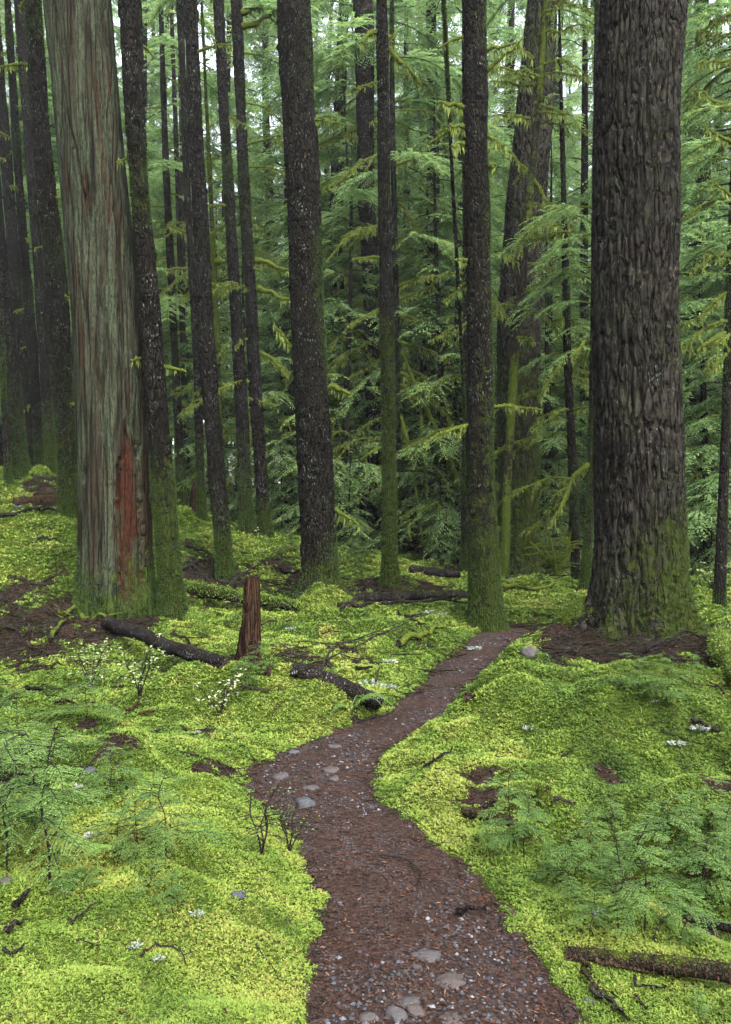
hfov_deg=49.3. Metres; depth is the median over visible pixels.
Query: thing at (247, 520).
hemlock tree
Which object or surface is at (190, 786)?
moss cushion
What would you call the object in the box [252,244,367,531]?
hemlock tree
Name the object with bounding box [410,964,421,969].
stone
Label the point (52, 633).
fallen branch
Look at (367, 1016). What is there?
stone
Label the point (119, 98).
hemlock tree
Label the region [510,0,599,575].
hemlock tree
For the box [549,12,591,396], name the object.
hemlock tree
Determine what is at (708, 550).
hemlock tree
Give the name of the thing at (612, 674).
hemlock seedling
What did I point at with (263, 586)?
fallen branch
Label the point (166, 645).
fallen log
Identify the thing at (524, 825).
hemlock seedling
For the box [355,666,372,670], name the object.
fallen branch
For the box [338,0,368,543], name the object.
dead snag
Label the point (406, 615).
fallen branch
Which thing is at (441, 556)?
hemlock tree
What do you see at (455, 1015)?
stone
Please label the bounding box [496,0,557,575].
fir tree
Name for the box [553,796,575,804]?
fallen branch
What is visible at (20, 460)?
hemlock tree
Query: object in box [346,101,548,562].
hemlock tree
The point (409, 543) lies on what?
hemlock tree
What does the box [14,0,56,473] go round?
hemlock tree
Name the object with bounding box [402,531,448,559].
twiggy bush
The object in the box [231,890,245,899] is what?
stone
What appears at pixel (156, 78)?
hemlock tree
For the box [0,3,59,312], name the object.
hemlock tree
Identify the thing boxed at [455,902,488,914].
fallen branch
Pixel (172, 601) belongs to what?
hemlock tree
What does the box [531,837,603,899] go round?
hemlock seedling
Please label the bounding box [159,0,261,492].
hemlock tree
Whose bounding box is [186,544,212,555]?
fallen branch
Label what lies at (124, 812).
hemlock seedling
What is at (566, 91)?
hemlock tree
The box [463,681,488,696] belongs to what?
fallen branch
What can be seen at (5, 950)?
fallen branch
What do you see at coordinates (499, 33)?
hemlock tree
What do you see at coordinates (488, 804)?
fallen branch
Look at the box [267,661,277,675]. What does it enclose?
fallen branch
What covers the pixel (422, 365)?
hemlock tree
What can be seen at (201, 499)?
hemlock tree
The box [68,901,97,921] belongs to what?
fallen branch
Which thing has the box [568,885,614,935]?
hemlock seedling
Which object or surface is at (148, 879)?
hemlock seedling
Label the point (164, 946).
fallen branch
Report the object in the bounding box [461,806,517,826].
rotting log
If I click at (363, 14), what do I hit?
fir tree
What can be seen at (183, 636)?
fallen branch
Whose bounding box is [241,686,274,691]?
fallen branch
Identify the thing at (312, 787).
stone
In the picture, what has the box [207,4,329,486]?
hemlock tree
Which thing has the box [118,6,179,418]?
hemlock tree
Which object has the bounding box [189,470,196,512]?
broken snag
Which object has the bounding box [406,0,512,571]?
hemlock tree
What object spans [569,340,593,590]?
hemlock tree
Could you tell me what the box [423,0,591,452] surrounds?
hemlock tree
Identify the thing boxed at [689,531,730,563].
twiggy bush
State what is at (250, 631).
broken stump
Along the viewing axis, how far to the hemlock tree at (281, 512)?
18.47 m
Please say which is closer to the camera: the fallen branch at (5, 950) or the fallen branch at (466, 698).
the fallen branch at (5, 950)
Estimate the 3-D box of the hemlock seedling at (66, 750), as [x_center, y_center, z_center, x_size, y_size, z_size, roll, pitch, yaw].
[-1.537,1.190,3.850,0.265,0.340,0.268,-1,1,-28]
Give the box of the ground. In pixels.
[0,466,730,1023]
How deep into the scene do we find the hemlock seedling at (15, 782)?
2.88 m
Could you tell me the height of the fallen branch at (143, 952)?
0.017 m
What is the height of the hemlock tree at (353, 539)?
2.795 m
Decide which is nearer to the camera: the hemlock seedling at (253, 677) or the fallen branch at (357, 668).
the hemlock seedling at (253, 677)
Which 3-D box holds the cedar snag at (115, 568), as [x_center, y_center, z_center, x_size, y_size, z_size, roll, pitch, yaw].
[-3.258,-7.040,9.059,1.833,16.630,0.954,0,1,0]
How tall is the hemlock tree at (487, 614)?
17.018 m
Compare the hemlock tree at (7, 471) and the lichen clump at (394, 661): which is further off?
the hemlock tree at (7, 471)
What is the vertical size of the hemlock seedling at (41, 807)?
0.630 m
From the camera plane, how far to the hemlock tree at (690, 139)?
14.61 m
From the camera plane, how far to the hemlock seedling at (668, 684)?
4.62 m
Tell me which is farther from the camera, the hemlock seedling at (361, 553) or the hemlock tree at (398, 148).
the hemlock tree at (398, 148)
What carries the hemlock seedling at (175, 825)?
on the ground
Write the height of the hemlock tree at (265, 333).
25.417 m
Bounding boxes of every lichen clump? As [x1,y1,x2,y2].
[83,831,97,838]
[129,940,143,949]
[152,954,165,960]
[189,910,205,916]
[358,678,380,685]
[380,683,397,688]
[383,659,397,663]
[467,646,480,649]
[522,725,535,729]
[667,739,685,746]
[689,724,710,730]
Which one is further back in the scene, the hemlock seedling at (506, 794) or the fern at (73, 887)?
the hemlock seedling at (506, 794)
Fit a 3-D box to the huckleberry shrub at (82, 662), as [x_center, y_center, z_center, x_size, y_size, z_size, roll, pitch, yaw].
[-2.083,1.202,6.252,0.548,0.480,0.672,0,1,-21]
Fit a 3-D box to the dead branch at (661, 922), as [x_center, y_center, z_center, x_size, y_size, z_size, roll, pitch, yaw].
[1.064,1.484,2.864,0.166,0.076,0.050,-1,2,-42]
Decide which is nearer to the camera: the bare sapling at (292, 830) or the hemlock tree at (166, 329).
the bare sapling at (292, 830)
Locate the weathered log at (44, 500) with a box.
[11,495,57,506]
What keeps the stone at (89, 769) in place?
on the ground
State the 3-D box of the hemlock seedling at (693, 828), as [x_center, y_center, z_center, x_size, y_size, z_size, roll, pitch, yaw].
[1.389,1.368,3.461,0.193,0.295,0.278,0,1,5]
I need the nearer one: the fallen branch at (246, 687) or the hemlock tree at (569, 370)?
the fallen branch at (246, 687)
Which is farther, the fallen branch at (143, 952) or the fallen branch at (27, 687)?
the fallen branch at (27, 687)
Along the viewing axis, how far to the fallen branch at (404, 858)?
3.41 m
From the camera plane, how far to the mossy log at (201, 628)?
8.21 m
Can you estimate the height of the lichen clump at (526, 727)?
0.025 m
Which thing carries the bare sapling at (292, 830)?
on the ground
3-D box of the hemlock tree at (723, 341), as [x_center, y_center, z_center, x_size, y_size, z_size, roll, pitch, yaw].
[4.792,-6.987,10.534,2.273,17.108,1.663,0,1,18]
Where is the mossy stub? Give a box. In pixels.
[536,785,551,808]
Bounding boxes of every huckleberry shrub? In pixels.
[63,636,136,690]
[101,633,172,698]
[193,668,246,715]
[690,558,730,588]
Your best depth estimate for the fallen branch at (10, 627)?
7.75 m
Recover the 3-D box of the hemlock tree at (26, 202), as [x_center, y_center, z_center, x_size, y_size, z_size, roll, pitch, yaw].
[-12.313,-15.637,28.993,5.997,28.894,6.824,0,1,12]
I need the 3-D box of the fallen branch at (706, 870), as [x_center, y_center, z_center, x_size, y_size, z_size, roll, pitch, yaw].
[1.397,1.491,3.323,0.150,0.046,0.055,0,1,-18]
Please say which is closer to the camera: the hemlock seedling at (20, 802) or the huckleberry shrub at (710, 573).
the hemlock seedling at (20, 802)
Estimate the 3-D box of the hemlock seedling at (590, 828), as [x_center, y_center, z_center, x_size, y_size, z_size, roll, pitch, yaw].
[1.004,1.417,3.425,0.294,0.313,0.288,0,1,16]
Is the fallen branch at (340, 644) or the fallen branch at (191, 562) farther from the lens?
the fallen branch at (191, 562)
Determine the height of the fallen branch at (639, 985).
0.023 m
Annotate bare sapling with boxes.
[227,782,295,855]
[259,789,319,851]
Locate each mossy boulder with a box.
[28,465,50,477]
[520,646,537,658]
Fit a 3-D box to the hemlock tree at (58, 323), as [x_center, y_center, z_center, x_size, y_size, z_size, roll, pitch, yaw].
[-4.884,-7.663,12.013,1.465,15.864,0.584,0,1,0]
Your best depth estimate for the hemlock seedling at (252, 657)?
5.81 m
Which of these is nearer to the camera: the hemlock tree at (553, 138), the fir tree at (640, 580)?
the fir tree at (640, 580)
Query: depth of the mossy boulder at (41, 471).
15.77 m
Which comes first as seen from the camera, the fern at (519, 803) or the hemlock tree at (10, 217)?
the fern at (519, 803)
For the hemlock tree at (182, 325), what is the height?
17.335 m
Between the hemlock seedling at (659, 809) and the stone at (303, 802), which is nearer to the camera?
the hemlock seedling at (659, 809)
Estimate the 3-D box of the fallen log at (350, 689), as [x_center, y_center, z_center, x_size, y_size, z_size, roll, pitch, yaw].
[-0.205,1.269,5.797,0.692,0.360,0.131,0,1,-6]
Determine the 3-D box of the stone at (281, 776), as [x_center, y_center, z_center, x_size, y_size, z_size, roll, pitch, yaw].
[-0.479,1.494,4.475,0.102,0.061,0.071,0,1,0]
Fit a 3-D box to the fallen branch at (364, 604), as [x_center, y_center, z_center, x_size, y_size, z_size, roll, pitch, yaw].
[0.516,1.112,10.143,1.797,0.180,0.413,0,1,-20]
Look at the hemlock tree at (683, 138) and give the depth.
35.61 m
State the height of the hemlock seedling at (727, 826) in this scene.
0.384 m
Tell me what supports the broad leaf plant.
on the ground
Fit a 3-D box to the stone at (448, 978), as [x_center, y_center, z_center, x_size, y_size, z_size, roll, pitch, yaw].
[0.284,1.552,2.621,0.125,0.044,0.089,0,1,0]
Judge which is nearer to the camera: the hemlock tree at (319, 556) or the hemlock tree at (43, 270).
the hemlock tree at (319, 556)
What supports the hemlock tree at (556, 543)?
on the ground
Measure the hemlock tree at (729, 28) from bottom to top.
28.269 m
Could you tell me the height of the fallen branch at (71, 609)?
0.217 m
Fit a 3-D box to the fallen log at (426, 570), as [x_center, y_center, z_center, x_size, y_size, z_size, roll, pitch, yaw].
[1.208,1.040,13.850,0.914,0.232,0.185,0,1,-10]
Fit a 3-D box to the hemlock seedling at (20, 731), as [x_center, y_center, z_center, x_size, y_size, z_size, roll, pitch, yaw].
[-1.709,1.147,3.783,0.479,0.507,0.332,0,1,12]
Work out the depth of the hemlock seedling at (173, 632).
7.77 m
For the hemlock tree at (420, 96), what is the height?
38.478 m
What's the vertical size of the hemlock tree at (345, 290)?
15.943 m
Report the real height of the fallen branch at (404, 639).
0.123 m
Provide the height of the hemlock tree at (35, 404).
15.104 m
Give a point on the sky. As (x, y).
(114, 20)
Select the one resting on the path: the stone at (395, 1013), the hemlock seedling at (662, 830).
the stone at (395, 1013)
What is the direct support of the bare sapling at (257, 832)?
on the ground
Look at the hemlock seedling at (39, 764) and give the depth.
3.35 m
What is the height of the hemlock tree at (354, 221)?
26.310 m
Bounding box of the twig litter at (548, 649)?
[0,475,730,1023]
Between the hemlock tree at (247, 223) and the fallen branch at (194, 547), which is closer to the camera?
the fallen branch at (194, 547)
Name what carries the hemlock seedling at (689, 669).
on the ground
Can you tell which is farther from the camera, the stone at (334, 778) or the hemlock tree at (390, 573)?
the hemlock tree at (390, 573)
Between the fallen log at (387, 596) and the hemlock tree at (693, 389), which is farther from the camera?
the hemlock tree at (693, 389)
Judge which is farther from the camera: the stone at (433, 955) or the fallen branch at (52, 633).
the fallen branch at (52, 633)
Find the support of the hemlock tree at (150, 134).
on the ground
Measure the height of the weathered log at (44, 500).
0.253 m
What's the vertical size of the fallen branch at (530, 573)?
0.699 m
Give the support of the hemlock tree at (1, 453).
on the ground
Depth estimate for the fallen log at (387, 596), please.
10.68 m
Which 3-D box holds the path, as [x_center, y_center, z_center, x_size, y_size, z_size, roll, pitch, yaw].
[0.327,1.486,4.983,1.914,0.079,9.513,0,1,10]
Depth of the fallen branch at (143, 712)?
5.39 m
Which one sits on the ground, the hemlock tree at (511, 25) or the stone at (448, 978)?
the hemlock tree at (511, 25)
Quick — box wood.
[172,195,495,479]
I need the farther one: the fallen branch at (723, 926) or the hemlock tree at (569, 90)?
the hemlock tree at (569, 90)
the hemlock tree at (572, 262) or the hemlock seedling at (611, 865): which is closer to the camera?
the hemlock seedling at (611, 865)
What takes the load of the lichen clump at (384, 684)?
on the ground
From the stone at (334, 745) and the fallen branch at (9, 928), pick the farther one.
the stone at (334, 745)
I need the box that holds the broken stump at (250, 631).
[234,575,262,667]
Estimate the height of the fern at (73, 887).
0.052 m
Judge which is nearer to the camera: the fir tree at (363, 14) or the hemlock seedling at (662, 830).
the hemlock seedling at (662, 830)
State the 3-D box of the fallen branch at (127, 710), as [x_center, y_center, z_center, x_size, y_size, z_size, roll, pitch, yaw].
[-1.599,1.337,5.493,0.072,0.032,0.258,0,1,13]
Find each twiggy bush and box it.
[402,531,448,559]
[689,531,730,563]
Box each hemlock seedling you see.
[0,691,54,753]
[0,704,48,790]
[0,723,107,896]
[0,725,62,845]
[0,731,117,830]
[0,736,70,870]
[16,723,76,779]
[34,666,123,721]
[78,739,151,798]
[83,797,149,851]
[109,795,163,870]
[126,771,171,809]
[129,769,233,870]
[130,867,168,902]
[154,868,188,913]
[162,626,180,638]
[231,641,278,671]
[239,660,263,686]
[272,531,299,553]
[347,535,374,560]
[470,784,556,857]
[476,772,547,849]
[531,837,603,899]
[563,806,629,867]
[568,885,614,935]
[581,822,653,927]
[596,794,626,822]
[602,793,728,873]
[606,822,730,937]
[608,658,632,687]
[609,652,679,699]
[635,799,681,834]
[636,654,692,704]
[640,833,730,903]
[662,894,716,946]
[664,791,714,859]
[677,653,706,687]
[685,777,730,829]
[687,983,715,1018]
[705,802,730,889]
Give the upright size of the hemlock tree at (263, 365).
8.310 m
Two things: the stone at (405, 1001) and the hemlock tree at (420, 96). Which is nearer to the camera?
the stone at (405, 1001)
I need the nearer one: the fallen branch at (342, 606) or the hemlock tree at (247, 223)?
the fallen branch at (342, 606)
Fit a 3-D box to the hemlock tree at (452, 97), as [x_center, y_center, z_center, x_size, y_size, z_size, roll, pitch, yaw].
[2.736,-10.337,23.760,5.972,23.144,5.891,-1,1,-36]
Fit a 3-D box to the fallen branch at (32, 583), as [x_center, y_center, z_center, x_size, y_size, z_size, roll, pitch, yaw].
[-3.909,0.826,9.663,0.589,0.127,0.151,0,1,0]
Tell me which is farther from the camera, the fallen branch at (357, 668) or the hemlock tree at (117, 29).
the hemlock tree at (117, 29)
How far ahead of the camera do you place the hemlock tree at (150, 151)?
27.07 m
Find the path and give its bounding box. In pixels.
[241,627,582,1023]
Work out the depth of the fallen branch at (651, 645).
7.64 m
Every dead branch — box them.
[226,554,277,586]
[653,909,676,942]
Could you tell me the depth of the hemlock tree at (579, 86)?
43.73 m
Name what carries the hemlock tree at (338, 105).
on the ground
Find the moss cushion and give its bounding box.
[170,774,204,799]
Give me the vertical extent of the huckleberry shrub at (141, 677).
0.489 m
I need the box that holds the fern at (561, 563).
[522,526,592,576]
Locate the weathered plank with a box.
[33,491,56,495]
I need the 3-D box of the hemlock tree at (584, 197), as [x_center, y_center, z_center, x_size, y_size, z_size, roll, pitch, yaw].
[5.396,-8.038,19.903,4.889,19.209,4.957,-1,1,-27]
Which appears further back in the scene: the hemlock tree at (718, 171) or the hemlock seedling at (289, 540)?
the hemlock tree at (718, 171)
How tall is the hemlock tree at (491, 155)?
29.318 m
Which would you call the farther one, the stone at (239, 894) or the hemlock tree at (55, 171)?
the hemlock tree at (55, 171)
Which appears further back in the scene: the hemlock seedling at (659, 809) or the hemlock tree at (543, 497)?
the hemlock tree at (543, 497)
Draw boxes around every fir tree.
[248,0,461,549]
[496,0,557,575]
[550,0,710,641]
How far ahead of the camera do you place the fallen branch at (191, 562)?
11.93 m
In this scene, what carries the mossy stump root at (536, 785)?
on the ground
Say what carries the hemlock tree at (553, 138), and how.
on the ground
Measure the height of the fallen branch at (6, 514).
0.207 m
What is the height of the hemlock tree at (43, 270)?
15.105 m
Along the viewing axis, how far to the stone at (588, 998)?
2.55 m
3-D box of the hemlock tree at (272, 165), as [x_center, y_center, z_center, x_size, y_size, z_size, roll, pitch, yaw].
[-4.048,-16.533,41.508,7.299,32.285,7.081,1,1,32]
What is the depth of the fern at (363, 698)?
5.62 m
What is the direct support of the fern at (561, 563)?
on the ground
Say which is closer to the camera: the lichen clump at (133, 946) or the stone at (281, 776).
the lichen clump at (133, 946)
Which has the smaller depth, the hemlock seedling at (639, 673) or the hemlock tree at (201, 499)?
the hemlock seedling at (639, 673)
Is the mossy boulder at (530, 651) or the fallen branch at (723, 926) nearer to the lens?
the fallen branch at (723, 926)
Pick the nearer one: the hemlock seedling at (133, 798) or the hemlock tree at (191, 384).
the hemlock seedling at (133, 798)
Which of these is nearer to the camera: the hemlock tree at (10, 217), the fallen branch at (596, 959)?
the fallen branch at (596, 959)
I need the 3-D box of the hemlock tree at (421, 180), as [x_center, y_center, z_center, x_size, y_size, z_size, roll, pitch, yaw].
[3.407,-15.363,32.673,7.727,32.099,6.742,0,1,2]
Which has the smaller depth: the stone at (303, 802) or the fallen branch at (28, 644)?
the stone at (303, 802)
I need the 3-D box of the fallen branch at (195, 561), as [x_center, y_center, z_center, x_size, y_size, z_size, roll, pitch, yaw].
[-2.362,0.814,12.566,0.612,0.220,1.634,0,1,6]
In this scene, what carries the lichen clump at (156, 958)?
on the ground
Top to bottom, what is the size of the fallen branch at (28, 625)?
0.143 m
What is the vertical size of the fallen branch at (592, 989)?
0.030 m
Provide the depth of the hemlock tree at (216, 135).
24.88 m
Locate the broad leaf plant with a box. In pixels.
[84,843,111,877]
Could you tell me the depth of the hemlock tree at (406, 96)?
26.79 m
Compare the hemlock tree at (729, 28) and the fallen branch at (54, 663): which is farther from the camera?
the hemlock tree at (729, 28)
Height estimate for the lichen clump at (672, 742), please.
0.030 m
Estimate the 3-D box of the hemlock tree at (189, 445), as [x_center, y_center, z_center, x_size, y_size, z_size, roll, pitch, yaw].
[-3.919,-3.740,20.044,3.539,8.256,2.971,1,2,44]
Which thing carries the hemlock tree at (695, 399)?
on the ground
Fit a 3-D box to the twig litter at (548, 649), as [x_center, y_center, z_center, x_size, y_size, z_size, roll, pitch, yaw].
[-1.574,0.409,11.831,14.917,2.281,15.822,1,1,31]
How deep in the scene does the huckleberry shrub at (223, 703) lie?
5.42 m
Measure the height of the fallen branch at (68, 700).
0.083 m
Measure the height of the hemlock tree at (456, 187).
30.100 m
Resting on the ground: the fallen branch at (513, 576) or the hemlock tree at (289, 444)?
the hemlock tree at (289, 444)
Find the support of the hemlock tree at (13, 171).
on the ground
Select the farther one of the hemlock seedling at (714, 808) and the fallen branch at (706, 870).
the hemlock seedling at (714, 808)
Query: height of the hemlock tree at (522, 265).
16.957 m
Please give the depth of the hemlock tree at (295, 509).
19.24 m
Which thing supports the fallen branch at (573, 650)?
on the twig litter at (548, 649)
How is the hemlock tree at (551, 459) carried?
on the ground
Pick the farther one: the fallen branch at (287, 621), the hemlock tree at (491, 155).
the hemlock tree at (491, 155)
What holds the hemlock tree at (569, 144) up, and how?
on the ground
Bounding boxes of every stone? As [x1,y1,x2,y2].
[0,876,12,886]
[83,766,96,774]
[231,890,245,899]
[271,772,288,779]
[288,749,299,753]
[295,797,315,807]
[302,785,319,789]
[322,766,338,772]
[328,744,341,747]
[329,776,338,780]
[358,1012,379,1022]
[385,1006,407,1022]
[397,996,420,1007]
[406,1003,425,1017]
[410,948,440,962]
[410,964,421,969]
[436,972,466,988]
[442,1011,464,1023]
[583,997,594,1005]
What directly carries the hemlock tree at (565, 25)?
on the ground
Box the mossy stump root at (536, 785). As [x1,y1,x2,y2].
[509,776,548,798]
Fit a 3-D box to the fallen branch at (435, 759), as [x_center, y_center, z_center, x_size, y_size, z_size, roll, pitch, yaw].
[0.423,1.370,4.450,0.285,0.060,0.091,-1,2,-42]
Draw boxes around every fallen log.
[101,617,229,669]
[185,579,304,610]
[290,663,384,708]
[355,591,467,601]
[409,566,460,577]
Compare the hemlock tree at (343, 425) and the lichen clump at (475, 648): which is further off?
the hemlock tree at (343, 425)
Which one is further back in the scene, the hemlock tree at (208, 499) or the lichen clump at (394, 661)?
the hemlock tree at (208, 499)
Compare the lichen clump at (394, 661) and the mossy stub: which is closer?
the mossy stub
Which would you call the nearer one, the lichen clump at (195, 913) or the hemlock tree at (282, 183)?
the lichen clump at (195, 913)
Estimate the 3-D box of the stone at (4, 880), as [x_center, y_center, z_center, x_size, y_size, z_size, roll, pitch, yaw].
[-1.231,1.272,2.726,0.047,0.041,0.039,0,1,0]
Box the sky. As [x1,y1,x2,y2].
[1,0,729,487]
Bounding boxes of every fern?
[46,868,105,900]
[330,693,393,717]
[502,799,535,811]
[522,526,592,576]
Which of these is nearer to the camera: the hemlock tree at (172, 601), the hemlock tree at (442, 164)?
the hemlock tree at (172, 601)
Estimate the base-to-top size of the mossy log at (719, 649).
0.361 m
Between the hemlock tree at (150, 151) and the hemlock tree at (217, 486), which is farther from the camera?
the hemlock tree at (150, 151)
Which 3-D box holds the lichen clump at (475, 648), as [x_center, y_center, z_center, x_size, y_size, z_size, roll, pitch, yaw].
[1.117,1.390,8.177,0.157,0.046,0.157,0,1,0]
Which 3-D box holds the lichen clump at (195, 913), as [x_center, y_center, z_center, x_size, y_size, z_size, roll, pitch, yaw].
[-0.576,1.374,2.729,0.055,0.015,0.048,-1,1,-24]
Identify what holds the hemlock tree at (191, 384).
on the ground
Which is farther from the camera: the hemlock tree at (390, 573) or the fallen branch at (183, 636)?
the hemlock tree at (390, 573)
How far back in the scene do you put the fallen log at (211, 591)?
10.01 m
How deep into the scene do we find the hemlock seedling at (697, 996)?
2.44 m
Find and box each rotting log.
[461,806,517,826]
[565,943,730,983]
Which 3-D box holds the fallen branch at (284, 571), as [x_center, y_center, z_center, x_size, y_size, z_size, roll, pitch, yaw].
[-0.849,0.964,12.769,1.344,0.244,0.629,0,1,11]
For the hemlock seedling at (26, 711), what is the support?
on the ground
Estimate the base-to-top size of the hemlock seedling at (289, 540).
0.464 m
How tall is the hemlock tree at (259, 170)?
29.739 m
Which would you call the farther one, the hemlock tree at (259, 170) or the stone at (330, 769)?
the hemlock tree at (259, 170)
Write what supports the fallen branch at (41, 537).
on the ground
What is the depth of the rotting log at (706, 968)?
2.62 m
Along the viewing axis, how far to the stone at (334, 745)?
5.07 m
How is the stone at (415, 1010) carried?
on the ground
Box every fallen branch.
[0,505,57,517]
[2,623,31,636]
[2,943,24,954]
[3,917,25,933]
[12,888,30,907]
[15,616,49,638]
[19,575,60,585]
[25,685,43,690]
[26,640,42,650]
[36,536,58,541]
[47,603,79,640]
[50,653,73,667]
[55,604,121,619]
[55,698,76,704]
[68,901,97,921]
[125,699,146,712]
[139,710,154,714]
[140,941,155,956]
[154,942,191,964]
[172,629,207,646]
[182,558,214,569]
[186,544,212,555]
[188,558,276,584]
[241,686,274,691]
[261,585,293,594]
[261,618,291,625]
[264,606,450,674]
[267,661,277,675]
[278,564,355,579]
[337,544,375,553]
[337,588,467,607]
[339,578,384,609]
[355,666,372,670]
[379,853,449,885]
[396,623,444,646]
[397,609,426,624]
[410,835,432,840]
[422,746,452,767]
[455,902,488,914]
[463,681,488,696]
[463,693,475,701]
[469,799,496,817]
[502,579,554,590]
[505,562,569,578]
[529,563,591,579]
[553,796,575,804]
[557,642,593,652]
[579,957,591,970]
[580,967,629,1020]
[588,984,624,1011]
[593,955,656,973]
[633,975,666,988]
[634,993,648,1009]
[644,625,708,651]
[683,913,730,933]
[686,865,717,877]
[690,716,721,731]
[692,682,724,693]
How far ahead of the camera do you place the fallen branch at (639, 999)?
2.51 m
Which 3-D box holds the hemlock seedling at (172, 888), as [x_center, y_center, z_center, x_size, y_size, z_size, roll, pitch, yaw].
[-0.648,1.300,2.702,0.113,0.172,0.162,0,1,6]
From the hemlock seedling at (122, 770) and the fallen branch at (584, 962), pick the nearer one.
the fallen branch at (584, 962)
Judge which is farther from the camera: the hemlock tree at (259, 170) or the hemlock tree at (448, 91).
the hemlock tree at (259, 170)
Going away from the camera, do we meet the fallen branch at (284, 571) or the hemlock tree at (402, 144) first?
the fallen branch at (284, 571)
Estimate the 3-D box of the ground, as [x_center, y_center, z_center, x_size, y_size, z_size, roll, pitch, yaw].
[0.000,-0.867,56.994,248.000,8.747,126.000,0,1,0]
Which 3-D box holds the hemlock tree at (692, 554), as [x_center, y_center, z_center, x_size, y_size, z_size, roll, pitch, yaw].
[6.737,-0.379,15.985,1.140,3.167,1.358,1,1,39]
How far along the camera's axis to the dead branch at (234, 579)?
11.30 m
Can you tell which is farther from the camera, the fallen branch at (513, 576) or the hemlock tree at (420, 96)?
the hemlock tree at (420, 96)
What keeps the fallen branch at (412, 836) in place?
on the path
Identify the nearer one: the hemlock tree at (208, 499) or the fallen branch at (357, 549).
the fallen branch at (357, 549)
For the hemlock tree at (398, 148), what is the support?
on the ground
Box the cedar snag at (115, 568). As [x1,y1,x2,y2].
[43,0,156,619]
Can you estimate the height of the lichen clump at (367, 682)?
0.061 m
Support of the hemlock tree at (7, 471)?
on the ground
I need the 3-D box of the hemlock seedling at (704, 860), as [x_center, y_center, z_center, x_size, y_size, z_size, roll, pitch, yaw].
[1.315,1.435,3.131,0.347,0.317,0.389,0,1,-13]
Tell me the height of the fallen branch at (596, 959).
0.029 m
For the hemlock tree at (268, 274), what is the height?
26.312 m
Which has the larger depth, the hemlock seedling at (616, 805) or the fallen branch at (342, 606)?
the fallen branch at (342, 606)
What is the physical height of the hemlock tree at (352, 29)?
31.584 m
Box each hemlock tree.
[0,0,35,465]
[0,0,37,440]
[0,0,71,420]
[0,0,77,520]
[0,0,162,467]
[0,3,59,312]
[0,20,33,465]
[0,21,30,479]
[0,157,14,484]
[1,0,44,465]
[2,27,71,354]
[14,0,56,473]
[24,8,56,449]
[51,2,160,340]
[112,0,212,354]
[115,0,283,487]
[116,0,188,621]
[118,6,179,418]
[120,2,230,458]
[122,0,239,505]
[142,0,330,537]
[147,23,247,504]
[148,0,326,505]
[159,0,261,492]
[164,0,297,523]
[168,198,264,506]
[169,3,192,501]
[170,0,208,523]
[183,0,236,582]
[190,247,294,528]
[204,446,229,514]
[205,17,283,491]
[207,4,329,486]
[207,168,366,529]
[208,0,278,535]
[214,0,362,517]
[215,0,436,532]
[228,15,330,488]
[230,15,283,470]
[245,7,366,508]
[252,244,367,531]
[269,429,299,532]
[271,132,419,544]
[273,0,360,600]
[276,0,363,470]
[288,487,338,532]
[289,0,451,543]
[294,0,504,557]
[322,0,567,545]
[323,0,356,487]
[324,7,418,472]
[325,0,442,445]
[334,430,371,547]
[336,179,461,551]
[343,1,457,499]
[346,0,421,588]
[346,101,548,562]
[349,0,563,562]
[361,0,542,518]
[376,0,457,485]
[379,0,560,534]
[395,27,437,418]
[401,424,430,551]
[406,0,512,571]
[418,464,458,563]
[423,0,542,632]
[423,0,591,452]
[439,0,594,577]
[440,0,470,617]
[440,0,589,449]
[442,23,503,455]
[490,0,590,537]
[492,1,593,504]
[492,10,591,579]
[493,141,593,565]
[494,0,594,550]
[494,193,593,564]
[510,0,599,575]
[540,454,570,571]
[541,66,578,383]
[542,140,579,500]
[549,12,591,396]
[551,0,594,407]
[552,0,711,467]
[553,0,730,558]
[555,0,730,558]
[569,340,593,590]
[679,0,730,544]
[679,0,730,547]
[679,0,730,606]
[679,126,730,571]
[680,3,730,393]
[686,418,718,563]
[706,12,730,486]
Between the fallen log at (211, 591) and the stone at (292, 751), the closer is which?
the stone at (292, 751)
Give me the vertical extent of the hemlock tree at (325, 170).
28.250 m

